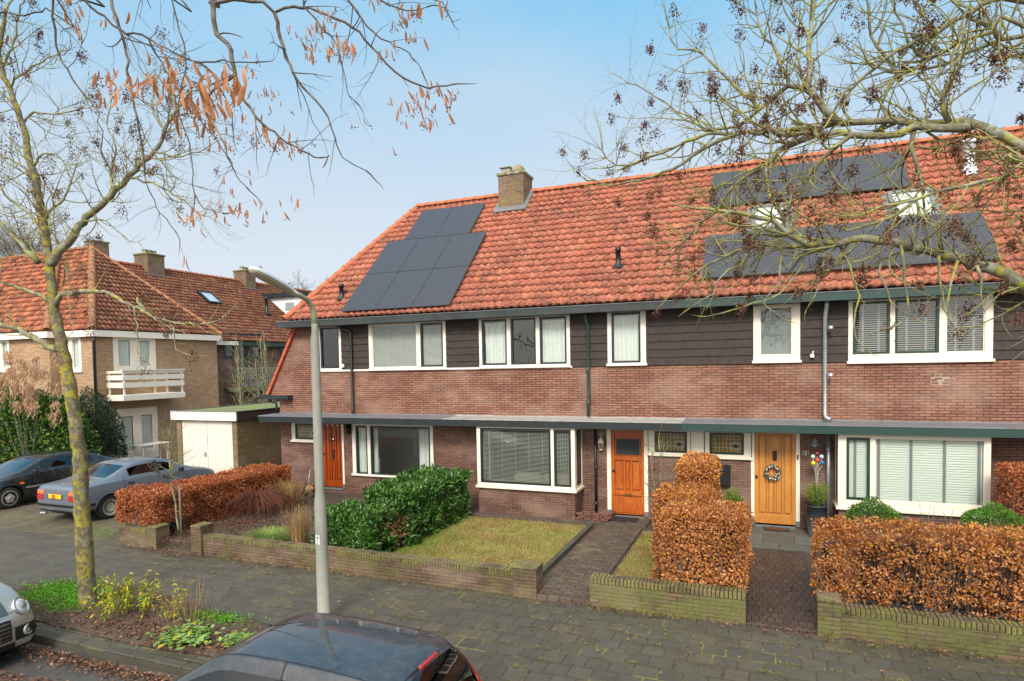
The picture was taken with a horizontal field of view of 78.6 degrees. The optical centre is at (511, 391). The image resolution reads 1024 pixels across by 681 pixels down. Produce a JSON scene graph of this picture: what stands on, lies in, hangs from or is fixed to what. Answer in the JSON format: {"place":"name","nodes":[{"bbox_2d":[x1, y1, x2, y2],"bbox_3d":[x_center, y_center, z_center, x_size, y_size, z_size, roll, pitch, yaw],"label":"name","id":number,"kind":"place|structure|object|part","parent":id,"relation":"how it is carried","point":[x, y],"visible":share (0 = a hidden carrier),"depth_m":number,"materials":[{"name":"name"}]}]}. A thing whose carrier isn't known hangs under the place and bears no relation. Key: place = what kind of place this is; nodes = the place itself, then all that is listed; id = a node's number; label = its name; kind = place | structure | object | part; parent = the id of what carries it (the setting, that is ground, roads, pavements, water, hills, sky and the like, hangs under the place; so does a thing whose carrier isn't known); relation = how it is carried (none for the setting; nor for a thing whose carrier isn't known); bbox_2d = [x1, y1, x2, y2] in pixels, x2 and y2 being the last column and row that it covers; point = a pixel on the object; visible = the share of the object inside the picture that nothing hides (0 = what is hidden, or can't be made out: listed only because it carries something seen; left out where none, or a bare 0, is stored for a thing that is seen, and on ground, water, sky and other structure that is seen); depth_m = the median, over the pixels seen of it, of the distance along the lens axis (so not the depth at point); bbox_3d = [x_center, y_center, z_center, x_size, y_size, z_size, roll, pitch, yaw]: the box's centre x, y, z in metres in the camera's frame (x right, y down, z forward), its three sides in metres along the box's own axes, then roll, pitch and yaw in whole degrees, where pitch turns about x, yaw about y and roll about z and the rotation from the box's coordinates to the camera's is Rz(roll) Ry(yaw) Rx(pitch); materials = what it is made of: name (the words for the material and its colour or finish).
{"place":"outdoors","nodes":[
{"label":"outdoors","id":0,"kind":"place"},
{"bbox_2d":[0,642,178,680],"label":"road","id":1,"kind":"structure","parent":0,"point":[12,664],"depth_m":8.37,"materials":[{"name":"grey asphalt"}]},
{"bbox_2d":[0,581,35,653],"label":"parked car","id":2,"kind":"object","parent":1,"relation":"on","point":[17,623],"visible":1,"depth_m":8.56,"materials":[{"name":"grey paint"}]},
{"bbox_2d":[0,0,473,270],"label":"linden tree","id":3,"kind":"object","parent":1,"relation":"on","point":[238,91],"visible":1,"depth_m":2.96,"materials":[{"name":"brown plant"}]},
{"bbox_2d":[172,612,481,680],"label":"parked car","id":4,"kind":"object","parent":1,"relation":"on","point":[312,646],"visible":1,"depth_m":5.67,"materials":[{"name":"grey paint"}]},
{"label":"side window","id":5,"kind":"part","parent":4,"relation":"part of","materials":[{"name":"grey glass"}]},
{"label":"rear window","id":6,"kind":"part","parent":4,"relation":"part of","materials":[{"name":"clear glass"}]},
{"bbox_2d":[0,508,1023,680],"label":"fallen leaves","id":7,"kind":"object","parent":1,"relation":"on","point":[101,665],"visible":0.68,"depth_m":8.91,"materials":[{"name":"brown plant"}]},
{"bbox_2d":[0,480,282,543],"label":"driveway","id":8,"kind":"structure","parent":0,"point":[24,515],"depth_m":16.01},
{"bbox_2d":[0,351,63,454],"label":"tassel shrub","id":9,"kind":"object","parent":8,"relation":"on","point":[16,389],"visible":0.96,"depth_m":20.84,"materials":[{"name":"beige plant"}]},
{"bbox_2d":[0,382,102,463],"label":"evergreen shrub","id":10,"kind":"object","parent":8,"relation":"on","point":[57,434],"visible":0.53,"depth_m":22.34,"materials":[{"name":"green plant"}]},
{"bbox_2d":[0,450,113,508],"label":"parked car","id":11,"kind":"object","parent":8,"relation":"on","point":[25,475],"visible":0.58,"depth_m":18.58,"materials":[{"name":"black paint"}]},
{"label":"side window","id":12,"kind":"part","parent":11,"relation":"part of","materials":[{"name":"black glass"}]},
{"bbox_2d":[61,386,128,457],"bbox_3d":[-16.507,1.236,24.635,2.969,3.073,2.250,0,3,22],"label":"yew","id":13,"kind":"object","parent":8,"relation":"on","point":[112,445],"visible":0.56,"depth_m":24.47,"materials":[{"name":"green plant"}]},
{"bbox_2d":[37,456,214,518],"bbox_3d":[-10.809,2.587,17.924,1.980,1.448,4.488,0,3,22],"label":"parked car","id":14,"kind":"object","parent":8,"relation":"on","point":[108,478],"visible":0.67,"depth_m":16.65,"materials":[{"name":"grey paint"}]},
{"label":"rear window","id":15,"kind":"part","parent":14,"relation":"part of","materials":[{"name":"blue glass"}]},
{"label":"side window","id":16,"kind":"part","parent":14,"relation":"part of","materials":[{"name":"black glass"}]},
{"bbox_2d":[170,401,281,473],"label":"garage","id":17,"kind":"structure","parent":8,"relation":"on","point":[235,436],"depth_m":20.71,"materials":[{"name":"white paint"}]},
{"bbox_2d":[182,421,208,467],"bbox_3d":[-10.554,2.037,20.864,1.107,2.150,0.050,0,3,22],"label":"garage door","id":18,"kind":"structure","parent":17,"relation":"in","point":[199,449],"depth_m":20.83,"materials":[{"name":"paint"}]},
{"bbox_2d":[207,421,233,473],"bbox_3d":[-9.511,2.035,20.455,1.107,2.150,0.030,0,3,22],"label":"garage door","id":19,"kind":"structure","parent":17,"relation":"in","point":[219,433],"depth_m":20.44,"materials":[{"name":"paint"}]},
{"bbox_2d":[68,249,335,405],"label":"brick house","id":20,"kind":"structure","parent":0,"point":[265,307],"depth_m":34.45,"materials":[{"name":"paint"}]},
{"bbox_2d":[223,333,235,358],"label":"window","id":21,"kind":"structure","parent":20,"relation":"in","point":[227,350],"depth_m":32.50,"materials":[{"name":"glass"}]},
{"bbox_2d":[235,333,248,385],"bbox_3d":[-14.373,-1.701,33.359,0.100,2.826,0.715,0,3,22],"label":"balcony door","id":22,"kind":"structure","parent":20,"relation":"in","point":[244,353],"depth_m":33.43,"materials":[{"name":"paint"}]},
{"bbox_2d":[247,333,261,358],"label":"window","id":23,"kind":"structure","parent":20,"relation":"in","point":[252,348],"depth_m":34.16,"materials":[{"name":"glass"}]},
{"bbox_2d":[169,491,364,548],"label":"raised soil","id":24,"kind":"structure","parent":0,"point":[332,498],"depth_m":15.34,"materials":[{"name":"brown soil"}]},
{"bbox_2d":[128,403,202,537],"bbox_3d":[-7.509,1.728,13.753,1.599,3.138,1.314,-1,2,-6],"label":"young tree","id":25,"kind":"object","parent":24,"relation":"on","point":[171,466],"visible":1,"depth_m":13.77,"materials":[{"name":"brown plant"}]},
{"bbox_2d":[243,524,292,540],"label":"grass clump","id":26,"kind":"object","parent":24,"relation":"on","point":[267,533],"visible":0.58,"depth_m":13.35,"materials":[{"name":"green plant"}]},
{"bbox_2d":[302,467,314,496],"bbox_3d":[-5.722,2.575,17.850,0.385,0.832,0.420,0,3,22],"label":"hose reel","id":27,"kind":"object","parent":24,"relation":"on","point":[309,489],"visible":0.62,"depth_m":17.79,"materials":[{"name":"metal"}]},
{"bbox_2d":[268,473,314,507],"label":"feather grass","id":28,"kind":"object","parent":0,"point":[296,494],"depth_m":16.64,"materials":[{"name":"plant"}]},
{"bbox_2d":[279,501,312,542],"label":"feather grass","id":29,"kind":"object","parent":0,"point":[299,532],"depth_m":12.91,"materials":[{"name":"plant"}]},
{"bbox_2d":[0,457,1023,680],"bbox_3d":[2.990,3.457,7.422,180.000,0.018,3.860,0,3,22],"label":"pavement","id":30,"kind":"structure","parent":0,"point":[25,556],"depth_m":9.04,"materials":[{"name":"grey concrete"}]},
{"bbox_2d":[0,201,83,256],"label":"distant tree","id":31,"kind":"object","parent":30,"relation":"on","point":[7,250],"visible":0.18,"depth_m":68.08,"materials":[{"name":"plant"}]},
{"bbox_2d":[0,239,222,460],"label":"brick house","id":32,"kind":"structure","parent":30,"relation":"on","point":[106,361],"depth_m":27.62,"materials":[{"name":"brown brick"}]},
{"bbox_2d":[0,340,9,372],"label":"window","id":33,"kind":"structure","parent":32,"relation":"in","point":[4,344],"depth_m":27.00,"materials":[{"name":"beige paint"}]},
{"bbox_2d":[59,337,81,372],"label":"window","id":34,"kind":"structure","parent":32,"relation":"in","point":[74,343],"depth_m":25.88,"materials":[{"name":"beige paint"}]},
{"bbox_2d":[112,337,155,370],"bbox_3d":[-16.715,-1.662,27.214,0.960,1.554,1.961,0,3,22],"label":"window","id":35,"kind":"structure","parent":32,"relation":"in","point":[125,355],"depth_m":26.95,"materials":[{"name":"beige paint"}]},
{"bbox_2d":[116,406,158,457],"bbox_3d":[-16.663,1.816,27.330,0.960,2.253,1.921,0,3,22],"label":"french door","id":36,"kind":"structure","parent":32,"relation":"in","point":[136,420],"depth_m":27.25,"materials":[{"name":"beige paint"}]},
{"bbox_2d":[31,629,200,675],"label":"kerb","id":37,"kind":"structure","parent":30,"relation":"on","point":[159,663],"depth_m":8.61,"materials":[{"name":"concrete"}]},
{"bbox_2d":[14,580,272,656],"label":"tree pit soil","id":38,"kind":"object","parent":30,"relation":"on","point":[212,652],"visible":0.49,"depth_m":9.49,"materials":[{"name":"brown soil"}]},
{"bbox_2d":[83,570,157,624],"bbox_3d":[-5.995,3.157,9.711,0.925,0.647,0.962,-2,3,-23],"label":"tall herb","id":39,"kind":"object","parent":38,"relation":"on","point":[125,604],"visible":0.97,"depth_m":9.72,"materials":[{"name":"plant"}]},
{"bbox_2d":[0,0,261,608],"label":"ash tree","id":40,"kind":"object","parent":38,"relation":"on","point":[85,563],"visible":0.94,"depth_m":10.03,"materials":[{"name":"brown plant"}]},
{"bbox_2d":[7,524,271,646],"bbox_3d":[-7.442,3.402,11.456,3.255,0.106,11.874,-3,3,-42],"label":"ground cover","id":41,"kind":"object","parent":38,"relation":"on","point":[68,594],"visible":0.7,"depth_m":10.46,"materials":[{"name":"green plant"}]},
{"bbox_2d":[139,579,193,621],"bbox_3d":[-5.173,3.175,9.523,0.611,0.595,0.704,-1,2,-2],"label":"tall herb","id":42,"kind":"object","parent":38,"relation":"on","point":[166,611],"visible":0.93,"depth_m":9.54,"materials":[{"name":"plant"}]},
{"bbox_2d":[136,618,224,649],"bbox_3d":[-4.598,3.419,8.801,1.380,0.150,0.854,0,3,22],"label":"leafy rosette","id":43,"kind":"object","parent":38,"relation":"on","point":[182,634],"visible":1,"depth_m":8.75,"materials":[{"name":"green plant"}]},
{"bbox_2d":[153,576,219,632],"bbox_3d":[-4.876,3.149,9.372,0.760,0.649,1.022,-3,3,-39],"label":"dry weed","id":44,"kind":"object","parent":38,"relation":"on","point":[185,608],"visible":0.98,"depth_m":9.42,"materials":[{"name":"plant"}]},
{"bbox_2d":[216,628,254,647],"bbox_3d":[-3.740,3.418,8.646,0.706,0.144,0.506,0,3,22],"label":"leafy rosette","id":45,"kind":"object","parent":38,"relation":"on","point":[235,636],"visible":0.75,"depth_m":8.63,"materials":[{"name":"green plant"}]},
{"bbox_2d":[119,523,169,549],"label":"garden wall","id":46,"kind":"structure","parent":30,"relation":"on","point":[154,535],"depth_m":13.66,"materials":[{"name":"brick"}]},
{"bbox_2d":[130,441,170,458],"bbox_3d":[-15.484,2.586,26.882,0.700,0.760,1.400,0,3,22],"label":"garden table","id":47,"kind":"object","parent":30,"relation":"on","point":[148,444],"visible":0.77,"depth_m":26.78,"materials":[{"name":"white paint"}]},
{"bbox_2d":[225,329,257,404],"bbox_3d":[-12.162,-0.044,28.144,2.020,6.005,2.008,0,3,22],"label":"bare tree","id":48,"kind":"object","parent":30,"relation":"on","point":[240,392],"visible":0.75,"depth_m":27.98,"materials":[{"name":"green plant"}]},
{"bbox_2d":[239,329,276,403],"bbox_3d":[-11.115,0.035,27.532,2.211,5.842,2.075,-2,3,-29],"label":"bare tree","id":49,"kind":"object","parent":30,"relation":"on","point":[264,387],"visible":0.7,"depth_m":27.63,"materials":[{"name":"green plant"}]},
{"bbox_2d":[248,266,329,613],"bbox_3d":[-3.117,0.904,8.863,0.210,5.207,1.324,0,3,22],"label":"street lamp","id":50,"kind":"object","parent":30,"relation":"on","point":[321,540],"visible":0.99,"depth_m":9.34,"materials":[{"name":"grey metal"}]},
{"bbox_2d":[289,267,326,288],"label":"distant tree","id":51,"kind":"object","parent":30,"relation":"on","point":[300,284],"visible":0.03,"depth_m":73.60,"materials":[{"name":"grey plant"}]},
{"bbox_2d":[190,522,542,599],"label":"garden wall","id":52,"kind":"structure","parent":30,"relation":"on","point":[522,578],"depth_m":11.36,"materials":[{"name":"brick"}]},
{"bbox_2d":[72,555,1022,680],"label":"weeds","id":53,"kind":"object","parent":30,"relation":"on","point":[792,664],"visible":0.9,"depth_m":9.15,"materials":[{"name":"green plant"}]},
{"bbox_2d":[590,573,745,624],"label":"garden wall","id":54,"kind":"structure","parent":30,"relation":"on","point":[725,604],"depth_m":9.46,"materials":[{"name":"brick"}]},
{"bbox_2d":[530,0,1023,369],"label":"ash tree","id":55,"kind":"object","parent":30,"relation":"on","point":[963,125],"visible":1,"depth_m":4.87,"materials":[{"name":"brown plant"}]},
{"bbox_2d":[815,590,1023,660],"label":"garden wall","id":56,"kind":"structure","parent":30,"relation":"on","point":[836,617],"depth_m":8.26,"materials":[{"name":"brick"}]},
{"bbox_2d":[0,0,1023,333],"label":"sky","id":57,"kind":"structure","parent":0,"point":[527,62],"materials":[{"name":"blue"}]},
{"bbox_2d":[395,515,663,579],"bbox_3d":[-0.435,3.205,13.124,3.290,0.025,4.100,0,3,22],"label":"lawn","id":58,"kind":"structure","parent":0,"point":[505,548],"depth_m":13.22,"materials":[{"name":"green plant"}]},
{"bbox_2d":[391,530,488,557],"bbox_3d":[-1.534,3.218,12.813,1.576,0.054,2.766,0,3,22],"label":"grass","id":59,"kind":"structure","parent":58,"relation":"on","point":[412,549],"depth_m":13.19,"materials":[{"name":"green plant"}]},
{"bbox_2d":[470,508,650,528],"bbox_3d":[1.106,3.128,15.468,4.500,0.135,0.800,0,3,22],"label":"edging","id":60,"kind":"object","parent":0,"point":[640,522],"visible":0.34,"depth_m":15.04,"materials":[{"name":"grey concrete"}]},
{"bbox_2d":[576,510,614,521],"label":"planter wall","id":61,"kind":"structure","parent":60,"relation":"on","point":[610,515],"depth_m":14.93,"materials":[{"name":"brick"}]},
{"bbox_2d":[611,516,638,522],"bbox_3d":[2.672,3.036,14.941,0.640,0.026,0.400,0,3,22],"label":"doormat","id":62,"kind":"object","parent":60,"relation":"on","point":[623,519],"visible":0.89,"depth_m":14.86,"materials":[{"name":"black plastic"}]},
{"bbox_2d":[537,524,642,605],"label":"path","id":63,"kind":"structure","parent":0,"point":[575,567],"depth_m":11.78,"materials":[{"name":"grey brick"}]},
{"bbox_2d":[616,532,655,579],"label":"lawn","id":64,"kind":"structure","parent":0,"point":[643,566],"depth_m":11.68,"materials":[{"name":"green plant"}]},
{"bbox_2d":[387,507,993,615],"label":"garden soil","id":65,"kind":"structure","parent":0,"point":[649,528],"depth_m":12.41,"materials":[{"name":"brown soil"}]},
{"bbox_2d":[114,462,292,530],"bbox_3d":[-7.543,2.754,15.983,1.526,1.478,4.731,0,3,22],"label":"hedge","id":66,"kind":"object","parent":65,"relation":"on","point":[204,498],"visible":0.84,"depth_m":15.05,"materials":[{"name":"brown plant"}]},
{"bbox_2d":[217,489,312,522],"bbox_3d":[-6.347,2.874,15.886,3.288,0.804,2.764,0,3,22],"label":"japanese maple","id":67,"kind":"object","parent":65,"relation":"on","point":[258,498],"visible":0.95,"depth_m":15.67,"materials":[{"name":"brown plant"}]},
{"bbox_2d":[258,193,497,494],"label":"terraced house","id":68,"kind":"structure","parent":65,"relation":"on","point":[386,338],"depth_m":18.15,"materials":[{"name":"brown brick"}]},
{"bbox_2d":[290,423,313,442],"bbox_3d":[-6.170,1.220,18.777,1.121,0.575,0.150,0,3,22],"label":"window","id":69,"kind":"structure","parent":68,"relation":"in","point":[301,432],"depth_m":18.84,"materials":[{"name":"white paint"}]},
{"bbox_2d":[318,326,341,369],"bbox_3d":[-5.309,-1.281,18.330,0.812,1.333,0.100,0,3,22],"label":"window","id":70,"kind":"structure","parent":68,"relation":"in","point":[330,338],"depth_m":18.33,"materials":[{"name":"grey glass"}]},
{"bbox_2d":[322,423,342,486],"bbox_3d":[-5.275,1.837,18.475,0.714,1.944,0.120,0,3,22],"label":"front door","id":71,"kind":"structure","parent":68,"relation":"in","point":[332,433],"depth_m":18.50,"materials":[{"name":"orange wood"}]},
{"bbox_2d":[351,424,433,477],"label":"window","id":72,"kind":"structure","parent":68,"relation":"in","point":[378,450],"depth_m":18.16,"materials":[{"name":"white paint"}]},
{"bbox_2d":[368,321,446,370],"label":"window","id":73,"kind":"structure","parent":68,"relation":"in","point":[415,345],"depth_m":17.55,"materials":[{"name":"white paint"}]},
{"bbox_2d":[311,463,472,552],"bbox_3d":[-2.510,2.649,14.046,1.940,1.665,4.535,0,3,22],"label":"hedge","id":74,"kind":"object","parent":65,"relation":"on","point":[406,509],"visible":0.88,"depth_m":13.19,"materials":[{"name":"green plant"}]},
{"bbox_2d":[543,522,594,576],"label":"edging kerb","id":75,"kind":"structure","parent":65,"relation":"on","point":[551,563],"depth_m":12.49,"materials":[{"name":"concrete"}]},
{"bbox_2d":[442,164,703,519],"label":"terraced house","id":76,"kind":"structure","parent":65,"relation":"on","point":[569,355],"depth_m":15.77,"materials":[{"name":"brown brick"}]},
{"bbox_2d":[479,315,569,368],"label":"window","id":77,"kind":"structure","parent":76,"relation":"in","point":[537,341],"depth_m":16.21,"materials":[{"name":"white paint"}]},
{"bbox_2d":[475,427,584,492],"bbox_3d":[0.910,1.557,16.945,2.658,1.575,3.340,0,3,22],"label":"bay window","id":78,"kind":"structure","parent":76,"relation":"in","point":[553,451],"depth_m":15.82,"materials":[{"name":"beige paint"}]},
{"bbox_2d":[514,472,568,483],"bbox_3d":[0.814,2.437,16.019,1.750,0.780,0.630,0,3,22],"label":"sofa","id":79,"kind":"object","parent":76,"relation":"in","point":[538,478],"visible":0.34,"depth_m":15.78,"materials":[{"name":"grey fabric"}]},
{"bbox_2d":[606,311,646,365],"bbox_3d":[2.938,-1.330,15.503,0.988,1.362,1.110,0,3,22],"label":"window","id":80,"kind":"structure","parent":76,"relation":"in","point":[626,331],"depth_m":15.12,"materials":[{"name":"white paint"}]},
{"bbox_2d":[611,429,644,515],"bbox_3d":[2.819,1.923,15.225,0.806,2.140,0.120,0,3,22],"label":"front door","id":81,"kind":"structure","parent":76,"relation":"in","point":[626,445],"depth_m":15.23,"materials":[{"name":"brown wood"}]},
{"bbox_2d":[647,430,690,456],"bbox_3d":[3.721,1.212,14.799,1.027,0.613,0.150,0,3,22],"label":"window","id":82,"kind":"structure","parent":76,"relation":"in","point":[678,442],"depth_m":14.80,"materials":[{"name":"beige paint"}]},
{"bbox_2d":[634,425,675,505],"bbox_3d":[3.130,1.888,13.245,1.133,2.635,0.836,-3,3,-33],"label":"bare shrub","id":83,"kind":"object","parent":65,"relation":"on","point":[651,467],"visible":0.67,"depth_m":13.24,"materials":[{"name":"brown plant"}]},
{"bbox_2d":[648,449,754,592],"bbox_3d":[3.134,2.312,10.826,1.576,2.304,3.161,-1,2,6],"label":"hedge","id":84,"kind":"object","parent":65,"relation":"on","point":[701,534],"visible":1,"depth_m":9.68,"materials":[{"name":"brown plant"}]},
{"bbox_2d":[749,526,836,553],"bbox_3d":[5.317,3.167,13.342,3.100,0.182,1.665,0,3,22],"label":"doorstep","id":85,"kind":"object","parent":65,"relation":"on","point":[797,540],"visible":0.2,"depth_m":13.03,"materials":[{"name":"grey stone"}]},
{"bbox_2d":[722,485,744,502],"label":"potted shrub","id":86,"kind":"object","parent":85,"relation":"on","point":[735,497],"visible":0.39,"depth_m":13.85,"materials":[{"name":"green plant"}]},
{"bbox_2d":[764,526,789,531],"bbox_3d":[5.845,3.028,13.826,0.520,0.026,0.260,0,3,22],"label":"doormat","id":87,"kind":"object","parent":85,"relation":"on","point":[777,529],"visible":1,"depth_m":13.77,"materials":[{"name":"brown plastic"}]},
{"bbox_2d":[802,482,828,536],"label":"potted shrub","id":88,"kind":"object","parent":85,"relation":"on","point":[816,507],"visible":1,"depth_m":13.17,"materials":[{"name":"green plant"}]},
{"bbox_2d":[811,451,823,488],"bbox_3d":[6.473,1.748,13.261,0.267,0.982,0.091,0,3,22],"label":"garden ornament","id":89,"kind":"object","parent":88,"relation":"on","point":[817,460],"visible":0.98,"depth_m":13.23,"materials":[{"name":"multicoloured paint"}]},
{"bbox_2d":[681,135,1011,548],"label":"terraced house","id":90,"kind":"structure","parent":65,"relation":"on","point":[906,422],"depth_m":13.49,"materials":[{"name":"brown brick"}]},
{"bbox_2d":[719,465,730,486],"bbox_3d":[4.849,1.910,14.286,0.260,0.480,0.145,0,3,22],"label":"letter box","id":91,"kind":"object","parent":90,"relation":"attached to","point":[725,478],"visible":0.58,"depth_m":14.23,"materials":[{"name":"black plastic"}]},
{"bbox_2d":[705,432,752,459],"bbox_3d":[4.942,1.228,14.309,1.073,0.617,0.150,0,3,22],"label":"window","id":92,"kind":"structure","parent":90,"relation":"in","point":[726,445],"depth_m":14.30,"materials":[{"name":"beige paint"}]},
{"bbox_2d":[754,432,795,524],"bbox_3d":[5.878,1.904,13.994,0.850,2.111,0.120,0,3,22],"label":"front door","id":93,"kind":"structure","parent":90,"relation":"in","point":[775,501],"depth_m":14.00,"materials":[{"name":"brown wood"}]},
{"bbox_2d":[763,464,781,481],"bbox_3d":[5.809,1.791,13.919,0.455,0.415,0.103,0,3,22],"label":"wreath","id":94,"kind":"object","parent":93,"relation":"attached to","point":[776,467],"visible":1,"depth_m":13.91,"materials":[{"name":"silver plant"}]},
{"bbox_2d":[752,303,801,363],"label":"window","id":95,"kind":"structure","parent":90,"relation":"in","point":[778,341],"depth_m":13.87,"materials":[{"name":"beige paint"}]},
{"bbox_2d":[833,434,992,518],"bbox_3d":[8.547,1.553,13.928,2.686,1.595,3.240,0,3,22],"label":"bay window","id":96,"kind":"structure","parent":90,"relation":"in","point":[902,471],"depth_m":12.50,"materials":[{"name":"beige paint"}]},
{"bbox_2d":[847,294,994,363],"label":"window","id":97,"kind":"structure","parent":90,"relation":"in","point":[916,341],"depth_m":13.07,"materials":[{"name":"beige paint"}]},
{"bbox_2d":[808,514,1023,622],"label":"hedge","id":98,"kind":"object","parent":65,"relation":"on","point":[989,580],"visible":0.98,"depth_m":8.69,"materials":[{"name":"brown plant"}]},
{"bbox_2d":[917,500,952,546],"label":"twiggy shrub","id":99,"kind":"object","parent":65,"relation":"on","point":[933,520],"visible":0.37,"depth_m":10.73,"materials":[{"name":"plant"}]},
{"bbox_2d":[949,125,1023,540],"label":"terraced house","id":100,"kind":"structure","parent":65,"relation":"on","point":[1010,395],"depth_m":12.33,"materials":[{"name":"brown brick"}]},
{"bbox_2d":[990,460,1023,551],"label":"hedge","id":101,"kind":"object","parent":65,"relation":"on","point":[1014,492],"visible":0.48,"depth_m":11.08,"materials":[{"name":"brown plant"}]},
{"bbox_2d":[746,548,817,634],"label":"path","id":102,"kind":"structure","parent":0,"point":[792,605],"depth_m":10.11,"materials":[{"name":"brick"}]},
{"bbox_2d":[821,537,1017,621],"bbox_3d":[9.220,3.151,9.487,7.980,0.040,4.640,0,3,22],"label":"gravel bed","id":103,"kind":"object","parent":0,"point":[901,606],"visible":0.03,"depth_m":9.43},
{"bbox_2d":[845,495,902,531],"bbox_3d":[5.879,1.977,10.239,0.900,0.537,0.891,0,3,22],"label":"box ball","id":104,"kind":"object","parent":103,"relation":"on","point":[865,505],"visible":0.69,"depth_m":10.16,"materials":[{"name":"green plant"}]},
{"bbox_2d":[954,501,1023,542],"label":"box ball","id":105,"kind":"object","parent":103,"relation":"on","point":[987,512],"visible":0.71,"depth_m":9.42,"materials":[{"name":"green plant"}]}
]}

